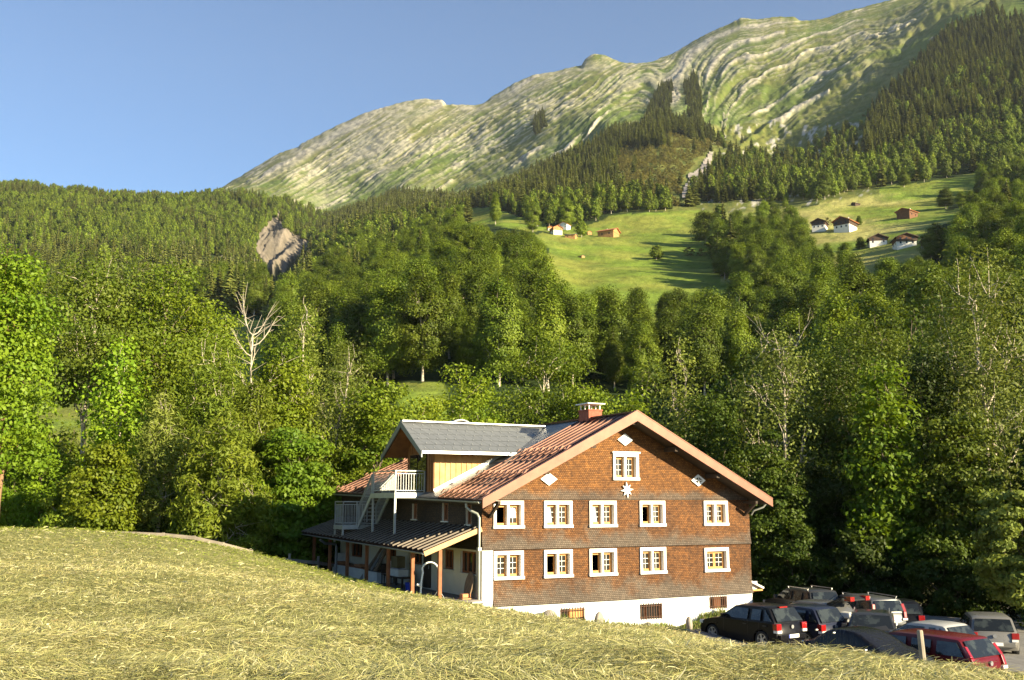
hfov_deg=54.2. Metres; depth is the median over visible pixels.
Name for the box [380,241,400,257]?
broadleaf tree
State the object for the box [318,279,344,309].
broadleaf tree
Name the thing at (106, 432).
maple tree
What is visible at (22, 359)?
maple tree
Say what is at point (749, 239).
broadleaf tree
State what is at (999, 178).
broadleaf tree
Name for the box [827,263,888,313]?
broadleaf tree
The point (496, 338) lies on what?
broadleaf tree
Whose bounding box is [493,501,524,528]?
window
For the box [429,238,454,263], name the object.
broadleaf tree
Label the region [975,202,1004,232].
broadleaf tree
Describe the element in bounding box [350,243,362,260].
broadleaf tree
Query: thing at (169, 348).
maple tree
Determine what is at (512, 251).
broadleaf tree
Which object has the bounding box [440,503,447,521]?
side window
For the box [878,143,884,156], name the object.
spruce tree
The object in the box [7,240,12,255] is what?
spruce tree
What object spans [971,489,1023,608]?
maple tree
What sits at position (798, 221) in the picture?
broadleaf tree
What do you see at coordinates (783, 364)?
dead tree
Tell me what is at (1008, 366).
broadleaf tree
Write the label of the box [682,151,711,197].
scree gully
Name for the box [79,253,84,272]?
spruce tree
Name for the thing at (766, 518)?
maple tree
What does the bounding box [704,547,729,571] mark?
window
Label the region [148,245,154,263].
spruce tree
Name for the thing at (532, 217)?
broadleaf tree
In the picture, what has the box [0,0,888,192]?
sky
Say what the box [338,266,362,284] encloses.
broadleaf tree
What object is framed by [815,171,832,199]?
broadleaf tree
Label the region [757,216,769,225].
broadleaf tree
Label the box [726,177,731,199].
spruce tree
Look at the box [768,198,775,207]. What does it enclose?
broadleaf tree
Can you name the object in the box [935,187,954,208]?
broadleaf tree
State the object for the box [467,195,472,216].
spruce tree
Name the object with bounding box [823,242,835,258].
broadleaf tree
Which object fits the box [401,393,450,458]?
maple tree
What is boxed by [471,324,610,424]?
maple tree
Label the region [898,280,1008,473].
broadleaf tree
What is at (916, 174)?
spruce tree
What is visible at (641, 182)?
spruce tree
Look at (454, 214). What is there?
spruce tree
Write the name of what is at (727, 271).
broadleaf tree
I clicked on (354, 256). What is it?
spruce tree
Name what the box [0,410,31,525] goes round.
broadleaf tree
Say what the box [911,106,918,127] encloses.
spruce tree
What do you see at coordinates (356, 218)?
spruce tree
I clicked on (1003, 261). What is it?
broadleaf tree
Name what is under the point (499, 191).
spruce tree
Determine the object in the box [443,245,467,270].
broadleaf tree
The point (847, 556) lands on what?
leafy bush
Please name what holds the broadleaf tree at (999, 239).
on the hillside
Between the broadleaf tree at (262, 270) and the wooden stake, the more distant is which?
the broadleaf tree at (262, 270)
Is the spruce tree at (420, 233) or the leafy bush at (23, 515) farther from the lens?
the spruce tree at (420, 233)
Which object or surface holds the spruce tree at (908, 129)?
on the mountain
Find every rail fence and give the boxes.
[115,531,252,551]
[275,554,333,573]
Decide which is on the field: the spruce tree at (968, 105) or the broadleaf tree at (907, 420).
the broadleaf tree at (907, 420)
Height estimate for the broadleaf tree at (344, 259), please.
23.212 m
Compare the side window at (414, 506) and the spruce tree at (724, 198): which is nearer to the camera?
the side window at (414, 506)
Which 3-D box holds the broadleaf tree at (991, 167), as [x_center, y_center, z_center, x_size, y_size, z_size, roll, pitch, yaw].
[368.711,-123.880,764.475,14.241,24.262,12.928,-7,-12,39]
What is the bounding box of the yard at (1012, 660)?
[675,605,1023,672]
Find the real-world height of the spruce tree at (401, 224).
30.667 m
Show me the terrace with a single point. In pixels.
(425, 591)
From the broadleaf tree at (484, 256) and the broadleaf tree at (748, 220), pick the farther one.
the broadleaf tree at (748, 220)
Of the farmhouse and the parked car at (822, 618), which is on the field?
the farmhouse
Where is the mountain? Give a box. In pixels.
[7,0,1023,269]
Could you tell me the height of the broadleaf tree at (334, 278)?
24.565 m
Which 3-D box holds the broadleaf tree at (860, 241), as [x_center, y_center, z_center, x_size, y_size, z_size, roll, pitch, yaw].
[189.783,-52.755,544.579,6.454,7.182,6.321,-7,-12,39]
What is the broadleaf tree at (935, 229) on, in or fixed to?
on the hillside
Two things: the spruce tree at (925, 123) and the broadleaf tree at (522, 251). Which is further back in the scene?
the spruce tree at (925, 123)
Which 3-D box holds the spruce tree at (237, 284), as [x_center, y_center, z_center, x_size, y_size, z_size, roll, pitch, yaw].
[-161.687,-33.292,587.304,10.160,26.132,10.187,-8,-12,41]
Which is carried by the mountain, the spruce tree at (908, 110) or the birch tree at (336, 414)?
the spruce tree at (908, 110)
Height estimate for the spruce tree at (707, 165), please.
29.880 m
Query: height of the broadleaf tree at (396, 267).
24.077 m
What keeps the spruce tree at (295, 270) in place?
on the hillside
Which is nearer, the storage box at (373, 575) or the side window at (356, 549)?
the storage box at (373, 575)
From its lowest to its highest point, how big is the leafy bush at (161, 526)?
7.227 m
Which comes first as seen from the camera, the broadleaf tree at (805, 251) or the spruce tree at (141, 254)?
the broadleaf tree at (805, 251)
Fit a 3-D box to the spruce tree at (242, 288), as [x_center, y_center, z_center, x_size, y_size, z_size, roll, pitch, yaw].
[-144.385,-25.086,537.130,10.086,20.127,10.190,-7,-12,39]
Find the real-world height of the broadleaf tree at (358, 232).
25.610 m
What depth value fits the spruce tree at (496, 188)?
1083.82 m
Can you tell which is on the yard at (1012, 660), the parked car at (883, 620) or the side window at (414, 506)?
the parked car at (883, 620)
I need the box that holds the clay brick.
[460,593,470,597]
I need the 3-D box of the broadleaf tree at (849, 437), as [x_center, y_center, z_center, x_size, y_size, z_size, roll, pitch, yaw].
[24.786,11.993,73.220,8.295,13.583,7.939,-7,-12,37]
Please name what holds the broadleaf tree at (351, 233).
on the hillside
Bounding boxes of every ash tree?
[127,391,195,532]
[143,326,262,537]
[165,406,279,554]
[206,375,283,536]
[893,242,1023,524]
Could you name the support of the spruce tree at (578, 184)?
on the mountain
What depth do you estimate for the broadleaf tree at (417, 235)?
598.53 m
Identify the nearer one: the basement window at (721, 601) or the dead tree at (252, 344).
the basement window at (721, 601)
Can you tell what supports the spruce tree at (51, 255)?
on the hillside
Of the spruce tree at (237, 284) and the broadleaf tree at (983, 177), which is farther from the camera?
the broadleaf tree at (983, 177)
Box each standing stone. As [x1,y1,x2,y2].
[544,610,556,617]
[595,612,603,623]
[686,616,692,629]
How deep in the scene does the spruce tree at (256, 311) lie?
523.50 m
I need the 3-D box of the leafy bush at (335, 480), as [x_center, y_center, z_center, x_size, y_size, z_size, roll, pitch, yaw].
[-11.659,11.314,65.142,7.017,9.225,6.242,0,-9,0]
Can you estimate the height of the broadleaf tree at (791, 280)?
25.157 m
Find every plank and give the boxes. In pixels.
[368,548,382,569]
[370,548,384,570]
[374,549,386,570]
[471,601,487,603]
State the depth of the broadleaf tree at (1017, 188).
507.80 m
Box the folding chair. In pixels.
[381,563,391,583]
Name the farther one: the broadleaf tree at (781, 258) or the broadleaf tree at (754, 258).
the broadleaf tree at (754, 258)
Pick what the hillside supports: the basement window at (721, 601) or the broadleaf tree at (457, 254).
the broadleaf tree at (457, 254)
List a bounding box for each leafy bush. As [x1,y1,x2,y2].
[0,452,75,527]
[34,477,94,528]
[57,439,147,531]
[120,448,178,537]
[168,498,224,544]
[234,483,308,563]
[298,503,339,570]
[312,444,364,567]
[696,248,705,255]
[752,518,839,602]
[823,525,914,599]
[887,529,1005,617]
[953,504,1023,619]
[1005,532,1023,627]
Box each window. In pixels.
[349,543,361,558]
[385,549,395,561]
[407,552,421,565]
[410,504,416,519]
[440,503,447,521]
[442,549,453,570]
[459,550,475,575]
[464,505,471,525]
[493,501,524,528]
[493,551,524,579]
[543,501,573,527]
[543,549,573,577]
[559,606,584,619]
[589,501,617,526]
[589,548,617,575]
[611,451,640,479]
[639,501,666,526]
[639,547,667,573]
[639,602,662,619]
[703,501,728,525]
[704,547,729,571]
[709,595,727,608]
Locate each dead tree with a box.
[230,282,299,389]
[747,312,809,469]
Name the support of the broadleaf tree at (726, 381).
on the field
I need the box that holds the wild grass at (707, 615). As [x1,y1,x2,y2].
[511,606,727,629]
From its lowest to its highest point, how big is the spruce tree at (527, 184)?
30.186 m
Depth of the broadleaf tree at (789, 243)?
460.06 m
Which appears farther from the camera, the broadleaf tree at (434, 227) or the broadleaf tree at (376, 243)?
the broadleaf tree at (434, 227)
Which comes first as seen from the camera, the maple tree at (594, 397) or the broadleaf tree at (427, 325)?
the maple tree at (594, 397)
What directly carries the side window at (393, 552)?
in the farmhouse
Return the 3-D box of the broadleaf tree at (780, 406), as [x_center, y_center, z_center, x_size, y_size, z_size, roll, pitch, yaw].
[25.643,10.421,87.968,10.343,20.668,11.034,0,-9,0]
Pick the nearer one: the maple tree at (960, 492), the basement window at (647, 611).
the basement window at (647, 611)
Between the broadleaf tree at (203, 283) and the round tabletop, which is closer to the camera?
the round tabletop
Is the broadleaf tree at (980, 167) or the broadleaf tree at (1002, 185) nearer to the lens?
the broadleaf tree at (1002, 185)
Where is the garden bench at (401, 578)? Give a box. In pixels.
[385,575,409,588]
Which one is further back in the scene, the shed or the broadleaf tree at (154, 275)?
the shed
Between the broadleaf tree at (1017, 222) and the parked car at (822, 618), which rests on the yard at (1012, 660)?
the parked car at (822, 618)
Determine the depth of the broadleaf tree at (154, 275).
586.08 m
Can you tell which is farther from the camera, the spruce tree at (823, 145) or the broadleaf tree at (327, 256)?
the spruce tree at (823, 145)
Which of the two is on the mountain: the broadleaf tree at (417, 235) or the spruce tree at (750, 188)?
the spruce tree at (750, 188)
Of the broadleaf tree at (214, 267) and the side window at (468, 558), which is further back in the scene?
the broadleaf tree at (214, 267)
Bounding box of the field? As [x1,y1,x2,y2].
[0,528,995,679]
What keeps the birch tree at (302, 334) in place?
on the field
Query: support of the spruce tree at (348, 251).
on the hillside
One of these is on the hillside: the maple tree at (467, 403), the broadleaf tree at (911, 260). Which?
the broadleaf tree at (911, 260)
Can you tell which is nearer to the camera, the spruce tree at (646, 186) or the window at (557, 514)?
the window at (557, 514)
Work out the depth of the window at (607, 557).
43.31 m
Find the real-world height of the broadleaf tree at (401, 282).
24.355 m
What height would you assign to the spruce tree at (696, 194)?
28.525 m
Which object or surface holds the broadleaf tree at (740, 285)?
on the hillside
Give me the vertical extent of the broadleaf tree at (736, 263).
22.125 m
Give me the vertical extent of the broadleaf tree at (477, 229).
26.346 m
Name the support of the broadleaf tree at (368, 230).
on the hillside
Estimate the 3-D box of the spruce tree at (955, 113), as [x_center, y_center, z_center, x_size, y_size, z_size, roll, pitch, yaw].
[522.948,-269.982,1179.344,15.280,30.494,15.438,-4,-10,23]
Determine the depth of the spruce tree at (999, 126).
1017.92 m
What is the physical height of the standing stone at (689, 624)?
0.643 m
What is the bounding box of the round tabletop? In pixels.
[464,572,473,593]
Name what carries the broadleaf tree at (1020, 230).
on the hillside
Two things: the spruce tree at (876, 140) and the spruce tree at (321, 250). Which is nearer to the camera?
the spruce tree at (321, 250)
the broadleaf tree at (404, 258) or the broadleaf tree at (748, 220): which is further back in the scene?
the broadleaf tree at (748, 220)
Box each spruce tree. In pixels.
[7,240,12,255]
[41,245,46,267]
[46,252,52,267]
[53,246,58,262]
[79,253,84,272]
[111,239,115,251]
[115,266,120,284]
[117,246,121,260]
[123,268,135,312]
[139,248,142,263]
[140,264,157,313]
[143,253,150,274]
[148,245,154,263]
[163,256,168,272]
[164,242,168,258]
[166,263,177,311]
[169,237,174,256]
[173,244,178,256]
[183,255,192,273]
[186,241,192,265]
[191,238,197,262]
[201,247,208,263]
[202,272,219,311]
[205,266,215,289]
[214,248,219,260]
[218,258,237,308]
[223,280,238,311]
[233,263,241,303]
[235,252,240,263]
[235,275,246,309]
[243,259,263,313]
[292,265,296,285]
[306,252,312,274]
[317,243,324,258]
[345,244,352,262]
[352,248,359,265]
[354,209,358,220]
[356,253,362,270]
[398,213,404,228]
[416,228,423,246]
[424,199,428,212]
[450,206,457,218]
[462,195,472,222]
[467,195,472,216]
[490,181,498,206]
[496,185,504,209]
[499,187,504,210]
[511,177,516,192]
[516,185,523,215]
[526,177,532,192]
[536,193,542,216]
[575,176,579,189]
[605,178,609,193]
[639,174,644,191]
[641,179,649,200]
[647,170,654,189]
[660,178,673,208]
[683,181,695,206]
[691,175,700,204]
[697,167,704,192]
[702,166,707,183]
[703,178,711,200]
[705,160,709,175]
[712,171,721,199]
[714,163,720,180]
[714,219,737,275]
[718,161,723,179]
[720,179,728,201]
[720,204,726,224]
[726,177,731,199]
[747,170,755,198]
[756,157,761,173]
[820,138,826,155]
[822,155,827,168]
[839,152,844,164]
[842,143,847,160]
[843,159,849,189]
[847,146,854,163]
[850,135,856,153]
[864,134,870,154]
[873,130,881,148]
[876,158,886,186]
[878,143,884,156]
[886,124,892,144]
[893,129,897,146]
[906,105,911,120]
[906,122,913,138]
[909,138,915,155]
[910,155,919,180]
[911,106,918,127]
[915,150,919,165]
[920,131,929,153]
[921,135,928,157]
[923,115,929,129]
[934,103,941,117]
[950,99,958,119]
[964,128,969,142]
[965,96,973,116]
[967,145,977,171]
[997,118,1002,134]
[998,105,1004,124]
[1003,181,1012,203]
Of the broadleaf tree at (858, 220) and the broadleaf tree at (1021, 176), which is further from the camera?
the broadleaf tree at (1021, 176)
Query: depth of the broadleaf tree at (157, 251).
812.18 m
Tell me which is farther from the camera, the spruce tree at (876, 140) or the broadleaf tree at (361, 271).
the spruce tree at (876, 140)
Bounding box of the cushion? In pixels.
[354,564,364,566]
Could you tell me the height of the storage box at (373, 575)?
0.530 m
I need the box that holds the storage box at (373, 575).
[363,569,392,582]
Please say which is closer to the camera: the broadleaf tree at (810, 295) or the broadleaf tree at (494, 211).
the broadleaf tree at (810, 295)
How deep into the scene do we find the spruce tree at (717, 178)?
895.57 m
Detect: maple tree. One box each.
[0,243,76,504]
[22,245,163,468]
[67,334,169,489]
[86,256,249,450]
[143,297,257,489]
[236,427,340,565]
[245,337,338,475]
[325,378,420,556]
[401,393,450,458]
[433,362,513,423]
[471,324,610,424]
[554,382,627,421]
[669,390,754,546]
[737,429,823,602]
[773,351,867,569]
[793,461,868,590]
[807,307,938,467]
[835,357,938,597]
[889,345,1005,602]
[904,409,1013,606]
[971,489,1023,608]
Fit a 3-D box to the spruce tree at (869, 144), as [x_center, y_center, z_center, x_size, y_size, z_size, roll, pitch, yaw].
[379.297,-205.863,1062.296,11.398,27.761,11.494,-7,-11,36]
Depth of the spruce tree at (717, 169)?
951.01 m
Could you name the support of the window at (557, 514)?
in the farmhouse
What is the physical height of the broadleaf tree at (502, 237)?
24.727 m
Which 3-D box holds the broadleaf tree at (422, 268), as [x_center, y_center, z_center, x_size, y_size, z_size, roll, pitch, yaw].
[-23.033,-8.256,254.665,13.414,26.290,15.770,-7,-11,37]
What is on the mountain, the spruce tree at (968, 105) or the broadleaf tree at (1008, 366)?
the spruce tree at (968, 105)
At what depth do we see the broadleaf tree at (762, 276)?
282.97 m
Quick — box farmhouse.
[301,402,772,626]
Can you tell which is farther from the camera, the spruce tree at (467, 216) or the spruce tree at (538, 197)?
the spruce tree at (467, 216)
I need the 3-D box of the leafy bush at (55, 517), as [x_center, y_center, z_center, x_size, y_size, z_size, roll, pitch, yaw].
[-24.283,9.662,55.178,3.773,4.358,4.086,-6,-11,35]
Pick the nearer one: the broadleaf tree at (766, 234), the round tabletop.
the round tabletop
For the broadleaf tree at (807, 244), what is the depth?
425.67 m
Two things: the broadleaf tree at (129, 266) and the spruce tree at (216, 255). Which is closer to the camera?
the broadleaf tree at (129, 266)
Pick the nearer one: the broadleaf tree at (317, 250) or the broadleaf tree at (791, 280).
the broadleaf tree at (791, 280)
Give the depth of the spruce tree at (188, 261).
661.69 m
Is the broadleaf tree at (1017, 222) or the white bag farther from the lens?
the broadleaf tree at (1017, 222)
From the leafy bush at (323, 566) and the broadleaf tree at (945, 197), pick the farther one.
the broadleaf tree at (945, 197)
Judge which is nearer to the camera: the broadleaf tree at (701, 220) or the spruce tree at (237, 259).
the broadleaf tree at (701, 220)
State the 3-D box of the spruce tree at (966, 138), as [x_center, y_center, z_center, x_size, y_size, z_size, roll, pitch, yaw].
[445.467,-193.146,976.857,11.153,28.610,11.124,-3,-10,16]
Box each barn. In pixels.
[596,228,620,236]
[894,208,919,218]
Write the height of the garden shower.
1.513 m
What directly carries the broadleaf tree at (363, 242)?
on the hillside
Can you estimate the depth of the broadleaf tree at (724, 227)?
572.54 m
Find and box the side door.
[423,554,430,587]
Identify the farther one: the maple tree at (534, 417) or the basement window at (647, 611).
the maple tree at (534, 417)
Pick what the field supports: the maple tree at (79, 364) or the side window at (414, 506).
the maple tree at (79, 364)
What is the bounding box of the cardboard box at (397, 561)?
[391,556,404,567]
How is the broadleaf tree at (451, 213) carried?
on the hillside
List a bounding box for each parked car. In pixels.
[700,602,806,644]
[763,585,838,604]
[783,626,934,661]
[787,603,849,639]
[789,595,869,621]
[838,591,907,626]
[841,607,901,631]
[887,628,1007,671]
[889,620,975,634]
[896,598,924,622]
[954,611,1019,653]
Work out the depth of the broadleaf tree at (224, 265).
612.86 m
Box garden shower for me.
[417,561,442,595]
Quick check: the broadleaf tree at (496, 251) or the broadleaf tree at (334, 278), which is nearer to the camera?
the broadleaf tree at (496, 251)
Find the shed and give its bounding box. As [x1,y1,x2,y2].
[565,234,577,238]
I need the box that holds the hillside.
[2,177,1023,500]
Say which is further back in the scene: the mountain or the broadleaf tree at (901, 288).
the mountain
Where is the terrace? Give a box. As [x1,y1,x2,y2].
[340,575,482,605]
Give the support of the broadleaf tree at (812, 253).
on the hillside
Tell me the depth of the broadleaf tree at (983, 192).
499.15 m
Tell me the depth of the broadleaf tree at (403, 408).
86.37 m
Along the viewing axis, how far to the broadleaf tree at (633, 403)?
83.30 m
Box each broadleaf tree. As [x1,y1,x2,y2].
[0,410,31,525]
[0,418,80,523]
[6,420,92,512]
[34,264,47,296]
[60,259,69,272]
[84,248,95,266]
[123,263,137,284]
[147,270,163,290]
[148,248,160,263]
[192,266,207,285]
[194,278,209,306]
[206,262,223,282]
[216,259,228,284]
[242,268,266,315]
[256,265,269,285]
[269,270,300,306]
[300,272,321,293]
[300,275,324,294]
[312,245,325,257]
[313,371,369,476]
[315,265,326,286]
[316,251,336,270]
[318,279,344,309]
[325,259,333,271]
[325,262,348,281]
[326,239,334,250]
[328,275,344,289]
[331,245,342,259]
[337,253,353,263]
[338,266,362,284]
[339,247,351,260]
[343,275,360,288]
[346,228,355,239]
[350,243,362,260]
[353,230,362,239]
[354,277,375,310]
[355,270,377,300]
[356,240,367,246]
[356,267,367,276]
[358,274,378,298]
[359,274,418,378]
[359,277,420,385]
[360,261,373,279]
[361,259,385,281]
[363,226,374,236]
[363,401,421,474]
[366,267,388,297]
[368,238,379,256]
[369,241,386,257]
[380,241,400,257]
[381,250,397,265]
[382,260,406,279]
[384,230,395,241]
[387,252,411,269]
[388,271,459,380]
[396,257,442,288]
[399,228,410,250]
[400,238,415,256]
[411,226,418,240]
[413,237,431,259]
[414,228,429,243]
[414,252,430,266]
[419,218,427,226]
[424,216,437,230]
[426,232,444,254]
[428,223,442,239]
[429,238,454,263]
[430,256,453,277]
[431,207,441,217]
[434,224,445,236]
[437,266,475,358]
[439,223,453,243]
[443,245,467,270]
[443,256,476,303]
[444,208,461,218]
[447,216,460,226]
[447,227,471,246]
[448,220,461,231]
[452,221,463,235]
[453,251,467,269]
[454,216,465,223]
[455,204,465,216]
[455,250,486,282]
[458,262,492,335]
[459,223,473,234]
[459,232,489,254]
[467,391,528,424]
[470,221,487,237]
[470,272,529,385]
[474,237,495,271]
[487,239,508,273]
[488,192,501,223]
[491,229,511,243]
[494,229,512,259]
[501,233,527,266]
[501,256,536,291]
[506,265,558,325]
[513,229,536,254]
[520,246,528,258]
[522,269,572,390]
[523,200,541,232]
[523,242,547,267]
[528,253,562,287]
[530,236,540,244]
[532,241,546,259]
[556,197,575,224]
[557,194,570,221]
[606,385,660,424]
[618,360,686,436]
[688,210,715,245]
[689,368,768,454]
[695,348,791,464]
[710,218,723,233]
[711,237,729,278]
[711,242,720,270]
[711,425,765,539]
[713,220,723,234]
[715,223,729,234]
[721,270,756,319]
[723,226,735,239]
[725,238,737,279]
[726,210,739,225]
[728,242,747,280]
[732,209,744,219]
[732,224,746,240]
[739,231,772,265]
[740,242,767,283]
[741,215,758,226]
[742,234,761,264]
[748,224,761,233]
[750,267,790,318]
[752,223,774,245]
[753,200,769,218]
[754,342,840,452]
[755,396,836,490]
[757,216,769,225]
[757,228,774,250]
[761,261,805,299]
[765,254,779,268]
[766,238,788,259]
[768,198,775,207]
[768,216,781,231]
[769,206,780,219]
[771,231,783,247]
[774,203,782,219]
[774,219,790,236]
[775,251,792,266]
[778,235,795,249]
[781,197,788,207]
[781,205,800,220]
[782,280,828,343]
[783,222,816,245]
[784,213,791,227]
[784,246,801,255]
[785,249,811,284]
[791,217,805,226]
[794,225,814,242]
[798,245,812,263]
[799,241,817,253]
[799,256,839,306]
[804,236,816,249]
[804,410,883,570]
[805,247,834,268]
[809,331,896,463]
[810,250,835,273]
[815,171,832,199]
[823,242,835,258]
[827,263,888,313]
[834,250,851,278]
[835,243,855,261]
[838,251,871,292]
[855,237,865,248]
[856,215,861,224]
[862,298,970,416]
[864,255,900,305]
[880,394,939,465]
[884,261,920,300]
[888,273,914,309]
[896,169,910,186]
[896,263,957,383]
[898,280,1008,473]
[904,258,919,266]
[911,255,925,266]
[916,234,942,259]
[917,221,947,251]
[917,259,943,268]
[929,269,992,398]
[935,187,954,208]
[941,215,973,255]
[947,234,976,268]
[950,212,961,228]
[953,191,966,206]
[953,371,1023,488]
[957,201,983,227]
[959,201,981,235]
[962,190,977,203]
[966,282,1023,488]
[970,194,986,205]
[973,161,986,182]
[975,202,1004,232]
[975,210,1000,247]
[976,171,991,191]
[976,200,1001,217]
[980,187,991,200]
[981,227,1023,270]
[982,178,1001,193]
[982,190,1009,212]
[987,163,1001,175]
[989,169,997,179]
[990,215,1015,249]
[993,253,1015,276]
[994,163,1005,177]
[995,175,1010,190]
[997,182,1013,193]
[1001,147,1013,161]
[1002,418,1023,495]
[1003,199,1023,220]
[1009,156,1023,166]
[1009,163,1023,181]
[1009,212,1023,235]
[1010,180,1023,198]
[1010,215,1023,253]
[1010,240,1023,288]
[1018,164,1023,181]
[1018,193,1023,203]
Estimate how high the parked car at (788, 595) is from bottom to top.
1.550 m
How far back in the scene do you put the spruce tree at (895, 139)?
1052.71 m
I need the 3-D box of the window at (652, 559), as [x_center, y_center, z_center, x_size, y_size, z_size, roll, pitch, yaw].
[6.226,9.799,44.463,1.440,1.150,0.315,5,-10,-27]
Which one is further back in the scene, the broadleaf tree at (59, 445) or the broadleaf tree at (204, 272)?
the broadleaf tree at (204, 272)
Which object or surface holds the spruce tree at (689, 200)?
on the mountain
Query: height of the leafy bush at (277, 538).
5.690 m
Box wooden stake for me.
[917,630,925,661]
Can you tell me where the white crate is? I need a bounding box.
[390,568,408,576]
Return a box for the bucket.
[405,579,409,590]
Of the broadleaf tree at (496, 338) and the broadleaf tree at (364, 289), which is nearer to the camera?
the broadleaf tree at (496, 338)
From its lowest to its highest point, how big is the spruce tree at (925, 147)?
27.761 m
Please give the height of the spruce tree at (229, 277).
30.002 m
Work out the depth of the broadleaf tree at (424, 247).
445.81 m
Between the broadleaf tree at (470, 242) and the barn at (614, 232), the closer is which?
the broadleaf tree at (470, 242)
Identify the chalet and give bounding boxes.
[549,225,562,234]
[558,222,570,229]
[810,218,828,231]
[831,216,858,232]
[865,233,888,247]
[889,232,918,249]
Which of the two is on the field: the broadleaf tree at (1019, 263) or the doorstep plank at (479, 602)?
the doorstep plank at (479, 602)
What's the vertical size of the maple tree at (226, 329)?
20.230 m
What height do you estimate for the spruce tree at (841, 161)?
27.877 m
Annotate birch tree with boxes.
[266,283,342,460]
[295,330,383,508]
[650,328,725,454]
[724,319,837,515]
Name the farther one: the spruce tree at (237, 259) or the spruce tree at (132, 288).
the spruce tree at (237, 259)
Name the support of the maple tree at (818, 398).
on the field
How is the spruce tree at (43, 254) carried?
on the hillside
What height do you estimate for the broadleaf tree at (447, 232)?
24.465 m
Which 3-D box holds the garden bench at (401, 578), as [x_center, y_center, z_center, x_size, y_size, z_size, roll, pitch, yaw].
[-5.229,11.192,46.342,0.560,0.480,2.200,5,-10,-27]
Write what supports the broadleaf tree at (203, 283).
on the hillside
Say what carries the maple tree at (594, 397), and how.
on the field
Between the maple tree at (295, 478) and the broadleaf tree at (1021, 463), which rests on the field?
the maple tree at (295, 478)
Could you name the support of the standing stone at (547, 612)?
on the field
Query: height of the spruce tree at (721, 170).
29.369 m
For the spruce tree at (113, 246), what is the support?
on the hillside
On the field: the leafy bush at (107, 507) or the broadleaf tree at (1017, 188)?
the leafy bush at (107, 507)
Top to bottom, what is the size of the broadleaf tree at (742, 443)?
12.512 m
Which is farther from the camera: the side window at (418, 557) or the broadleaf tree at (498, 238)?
the broadleaf tree at (498, 238)
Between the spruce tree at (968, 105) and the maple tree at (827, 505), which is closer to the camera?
the maple tree at (827, 505)
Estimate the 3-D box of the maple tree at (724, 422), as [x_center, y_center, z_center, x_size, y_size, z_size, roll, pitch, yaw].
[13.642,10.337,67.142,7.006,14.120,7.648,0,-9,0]
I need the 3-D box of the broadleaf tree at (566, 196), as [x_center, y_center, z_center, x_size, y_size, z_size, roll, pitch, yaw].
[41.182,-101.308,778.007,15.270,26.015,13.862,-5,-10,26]
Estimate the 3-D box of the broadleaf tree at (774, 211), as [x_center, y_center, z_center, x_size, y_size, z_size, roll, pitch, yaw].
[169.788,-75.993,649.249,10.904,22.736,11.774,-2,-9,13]
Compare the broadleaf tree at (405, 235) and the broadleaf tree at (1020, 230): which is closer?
the broadleaf tree at (1020, 230)
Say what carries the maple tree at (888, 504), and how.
on the yard at (1012, 660)
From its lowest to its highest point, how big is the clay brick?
0.150 m
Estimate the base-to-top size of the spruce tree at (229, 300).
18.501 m
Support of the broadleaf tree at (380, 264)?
on the hillside
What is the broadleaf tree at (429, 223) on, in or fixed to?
on the hillside
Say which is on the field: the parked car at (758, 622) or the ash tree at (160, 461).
the ash tree at (160, 461)
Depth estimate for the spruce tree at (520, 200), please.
884.93 m
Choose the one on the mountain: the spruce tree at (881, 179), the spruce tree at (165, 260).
the spruce tree at (881, 179)
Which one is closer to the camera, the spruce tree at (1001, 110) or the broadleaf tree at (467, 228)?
the broadleaf tree at (467, 228)
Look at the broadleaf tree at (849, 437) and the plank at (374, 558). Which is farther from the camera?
the broadleaf tree at (849, 437)
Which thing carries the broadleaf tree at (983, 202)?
on the hillside
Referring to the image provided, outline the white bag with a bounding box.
[840,611,851,618]
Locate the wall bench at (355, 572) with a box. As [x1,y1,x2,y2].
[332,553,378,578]

